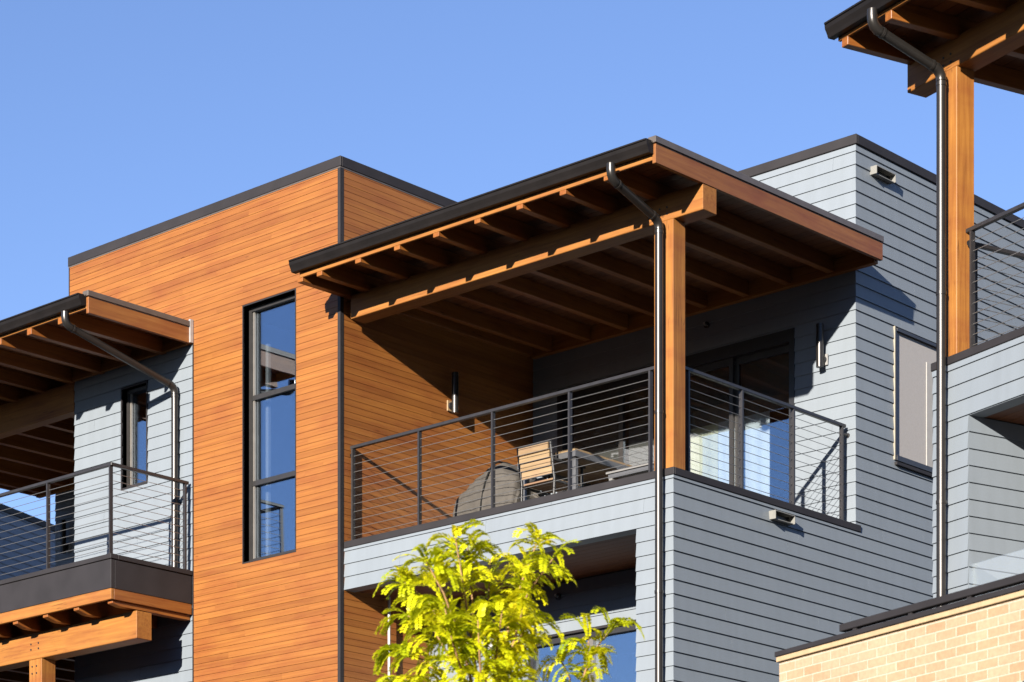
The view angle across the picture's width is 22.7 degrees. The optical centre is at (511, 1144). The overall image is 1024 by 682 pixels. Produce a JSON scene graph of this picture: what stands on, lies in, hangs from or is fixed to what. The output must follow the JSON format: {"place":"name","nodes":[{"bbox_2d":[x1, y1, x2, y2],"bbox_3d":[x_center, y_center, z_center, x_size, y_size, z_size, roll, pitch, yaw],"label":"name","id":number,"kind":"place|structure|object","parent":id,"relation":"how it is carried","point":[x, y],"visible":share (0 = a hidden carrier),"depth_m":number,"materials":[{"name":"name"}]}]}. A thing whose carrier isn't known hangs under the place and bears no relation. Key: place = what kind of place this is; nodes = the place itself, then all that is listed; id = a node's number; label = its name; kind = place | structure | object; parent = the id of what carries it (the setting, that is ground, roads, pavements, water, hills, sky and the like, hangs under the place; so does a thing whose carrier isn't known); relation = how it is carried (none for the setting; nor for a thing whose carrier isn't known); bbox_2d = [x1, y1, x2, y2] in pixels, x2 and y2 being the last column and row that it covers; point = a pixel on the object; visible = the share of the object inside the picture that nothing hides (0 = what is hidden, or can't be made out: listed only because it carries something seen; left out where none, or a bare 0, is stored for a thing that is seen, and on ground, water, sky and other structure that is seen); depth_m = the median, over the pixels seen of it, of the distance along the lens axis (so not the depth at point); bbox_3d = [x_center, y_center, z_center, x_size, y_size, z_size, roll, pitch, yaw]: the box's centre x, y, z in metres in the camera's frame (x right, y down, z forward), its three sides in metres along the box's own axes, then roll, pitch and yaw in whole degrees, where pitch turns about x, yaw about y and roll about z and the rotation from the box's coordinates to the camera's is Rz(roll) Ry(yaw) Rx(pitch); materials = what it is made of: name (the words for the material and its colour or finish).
{"place":"outdoors","nodes":[
{"label":"outdoors","id":0,"kind":"place"},
{"bbox_2d":[0,503,55,579],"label":"neighbour house","id":1,"kind":"structure","parent":0,"point":[22,544],"depth_m":46.80,"materials":[{"name":"blue"}]},
{"bbox_2d":[0,0,1023,524],"label":"sky","id":2,"kind":"structure","parent":0,"point":[119,118],"materials":[{"name":"blue"}]},
{"bbox_2d":[606,461,653,480],"bbox_3d":[1.465,-7.412,28.794,0.700,0.425,0.425,0,0,42],"label":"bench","id":3,"kind":"object","parent":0,"point":[622,471],"visible":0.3,"depth_m":28.71,"materials":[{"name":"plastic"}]},
{"bbox_2d":[931,326,1023,608],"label":"apartment building","id":4,"kind":"structure","parent":0,"point":[985,462],"depth_m":23.07,"materials":[{"name":"grey"}]},
{"bbox_2d":[867,7,946,607],"bbox_3d":[3.564,-4.265,22.941,0.920,11.730,0.099,0,0,-32],"label":"downpipe","id":5,"kind":"object","parent":4,"relation":"attached to","point":[878,29],"visible":1,"depth_m":23.11,"materials":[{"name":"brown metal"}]},
{"bbox_2d":[824,0,1023,356],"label":"canopy roof","id":6,"kind":"structure","parent":4,"relation":"on","point":[966,44],"depth_m":23.16,"materials":[{"name":"brown wood"}]},
{"bbox_2d":[966,202,1023,347],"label":"balcony railing","id":7,"kind":"object","parent":4,"relation":"on","point":[973,245],"visible":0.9,"depth_m":23.12,"materials":[{"name":"metal"}]},
{"label":"ground","id":8,"kind":"structure","parent":0,"visible":0},
{"bbox_2d":[372,519,644,681],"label":"honey locust tree","id":9,"kind":"object","parent":8,"relation":"on","point":[448,628],"visible":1,"depth_m":15.78,"materials":[{"name":"green plant"}]},
{"bbox_2d":[0,134,1023,681],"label":"apartment building","id":10,"kind":"structure","parent":8,"relation":"on","point":[290,390],"depth_m":30.70,"materials":[{"name":"brown wood"}]},
{"bbox_2d":[60,520,69,553],"bbox_3d":[-6.872,-9.330,39.102,0.110,0.500,0.139,0,0,42],"label":"wall lamp","id":11,"kind":"object","parent":10,"relation":"attached to","point":[66,547],"visible":0.94,"depth_m":39.05,"materials":[{"name":"metal"}]},
{"bbox_2d":[0,462,188,574],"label":"balcony railing","id":12,"kind":"object","parent":10,"relation":"on","point":[110,465],"visible":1,"depth_m":31.74,"materials":[{"name":"metal"}]},
{"bbox_2d":[0,290,193,497],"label":"canopy roof","id":13,"kind":"structure","parent":10,"relation":"attached to","point":[44,351],"depth_m":33.03,"materials":[{"name":"wood"}]},
{"bbox_2d":[61,311,178,567],"bbox_3d":[-4.839,-8.660,31.538,0.099,2.920,1.776,0,0,45],"label":"downpipe","id":14,"kind":"object","parent":10,"relation":"attached to","point":[68,325],"visible":0.98,"depth_m":32.08,"materials":[{"name":"grey metal"}]},
{"bbox_2d":[127,385,145,486],"bbox_3d":[-4.780,-9.120,32.843,0.486,1.276,0.090,0,0,42],"label":"window","id":15,"kind":"structure","parent":10,"relation":"in","point":[130,394],"depth_m":32.94,"materials":[{"name":"metal"}]},
{"bbox_2d":[249,294,294,560],"bbox_3d":[-2.869,-8.740,31.136,0.931,3.146,0.090,0,0,42],"label":"window","id":16,"kind":"structure","parent":10,"relation":"in","point":[254,397],"depth_m":31.38,"materials":[{"name":"metal"}]},
{"bbox_2d":[388,597,389,678],"bbox_3d":[-1.481,-5.224,30.681,0.032,2.748,0.034,0,0,42],"label":"vertical pole","id":17,"kind":"object","parent":10,"relation":"on","point":[389,636],"visible":0.52,"depth_m":30.67,"materials":[{"name":"white metal"}]},
{"bbox_2d":[447,372,458,413],"bbox_3d":[-0.721,-9.305,31.531,0.139,0.500,0.110,0,0,42],"label":"wall lamp","id":18,"kind":"object","parent":10,"relation":"attached to","point":[453,406],"visible":1,"depth_m":31.48,"materials":[{"name":"black metal"}]},
{"bbox_2d":[453,461,540,516],"bbox_3d":[-0.174,-7.654,30.360,1.013,0.905,0.654,0,0,42],"label":"covered grill","id":19,"kind":"object","parent":10,"relation":"on","point":[485,492],"visible":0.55,"depth_m":30.07,"materials":[{"name":"fabric"}]},
{"bbox_2d":[530,477,546,496],"bbox_3d":[0.336,-7.620,30.329,0.614,0.842,0.544,0,0,42],"label":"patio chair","id":20,"kind":"object","parent":10,"relation":"on","point":[537,479],"visible":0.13,"depth_m":29.99,"materials":[{"name":"metal"}]},
{"bbox_2d":[517,440,585,500],"bbox_3d":[0.444,-7.620,29.425,0.544,0.842,0.614,0,0,42],"label":"patio chair","id":21,"kind":"object","parent":10,"relation":"on","point":[533,465],"visible":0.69,"depth_m":29.27,"materials":[{"name":"wood"}]},
{"bbox_2d":[554,593,560,599],"bbox_3d":[0.525,-6.430,29.857,0.080,0.079,0.060,0,0,42],"label":"fire sprinkler","id":22,"kind":"object","parent":10,"relation":"attached to","point":[557,596],"visible":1,"depth_m":29.86,"materials":[{"name":"black metal"}]},
{"bbox_2d":[517,448,631,500],"bbox_3d":[0.840,-7.572,29.824,0.890,0.745,1.330,0,0,42],"label":"patio table","id":23,"kind":"object","parent":10,"relation":"on","point":[591,467],"visible":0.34,"depth_m":29.61,"materials":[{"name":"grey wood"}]},
{"bbox_2d":[529,624,635,681],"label":"window","id":24,"kind":"structure","parent":10,"relation":"in","point":[621,629],"depth_m":29.59,"materials":[{"name":"metal"}]},
{"bbox_2d":[288,135,883,470],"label":"canopy roof","id":25,"kind":"structure","parent":10,"relation":"on","point":[554,261],"depth_m":28.75,"materials":[{"name":"wood"}]},
{"bbox_2d":[350,366,849,539],"bbox_3d":[0.786,-7.735,28.604,5.920,1.156,2.650,0,0,9],"label":"balcony railing","id":26,"kind":"object","parent":10,"relation":"on","point":[688,371],"visible":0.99,"depth_m":28.51,"materials":[{"name":"metal"}]},
{"bbox_2d":[606,162,663,681],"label":"downpipe","id":27,"kind":"object","parent":10,"relation":"attached to","point":[652,215],"visible":1,"depth_m":26.87,"materials":[{"name":"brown metal"}]},
{"bbox_2d":[557,328,794,502],"bbox_3d":[1.994,-8.395,31.248,3.705,2.430,0.140,0,0,42],"label":"sliding door","id":28,"kind":"structure","parent":10,"relation":"in","point":[732,356],"depth_m":30.64,"materials":[{"name":"black metal"}]},
{"bbox_2d":[703,322,709,327],"bbox_3d":[2.339,-9.920,30.800,0.080,0.079,0.060,0,0,42],"label":"fire sprinkler","id":29,"kind":"object","parent":10,"relation":"attached to","point":[706,324],"visible":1,"depth_m":30.80,"materials":[{"name":"black metal"}]},
{"bbox_2d":[769,510,794,524],"bbox_3d":[2.995,-6.955,28.247,0.097,0.096,0.370,0,0,42],"label":"vent hood","id":30,"kind":"object","parent":10,"relation":"attached to","point":[781,517],"visible":1,"depth_m":28.25,"materials":[{"name":"paint"}]},
{"bbox_2d":[816,323,827,367],"bbox_3d":[3.593,-9.285,29.607,0.110,0.500,0.139,0,0,42],"label":"wall lamp","id":31,"kind":"object","parent":10,"relation":"attached to","point":[821,360],"visible":1,"depth_m":29.56,"materials":[{"name":"metal"}]},
{"bbox_2d":[870,165,895,183],"bbox_3d":[4.329,-11.320,29.717,0.097,0.096,0.400,0,0,42],"label":"vent hood","id":32,"kind":"object","parent":10,"relation":"attached to","point":[882,174],"visible":1,"depth_m":29.72,"materials":[{"name":"paint"}]},
{"bbox_2d":[893,326,935,477],"bbox_3d":[4.932,-8.815,30.443,0.080,1.630,1.314,0,0,42],"label":"side window","id":33,"kind":"structure","parent":10,"relation":"in","point":[914,355],"depth_m":30.28,"materials":[{"name":"glass"}]},
{"bbox_2d":[775,584,1023,681],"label":"brick building","id":34,"kind":"structure","parent":8,"relation":"on","point":[980,638],"depth_m":17.66,"materials":[{"name":"beige brick"}]},
{"bbox_2d":[839,573,1023,631],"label":"roof rail","id":35,"kind":"object","parent":34,"relation":"on","point":[985,588],"visible":1,"depth_m":17.64,"materials":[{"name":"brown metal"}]}
]}

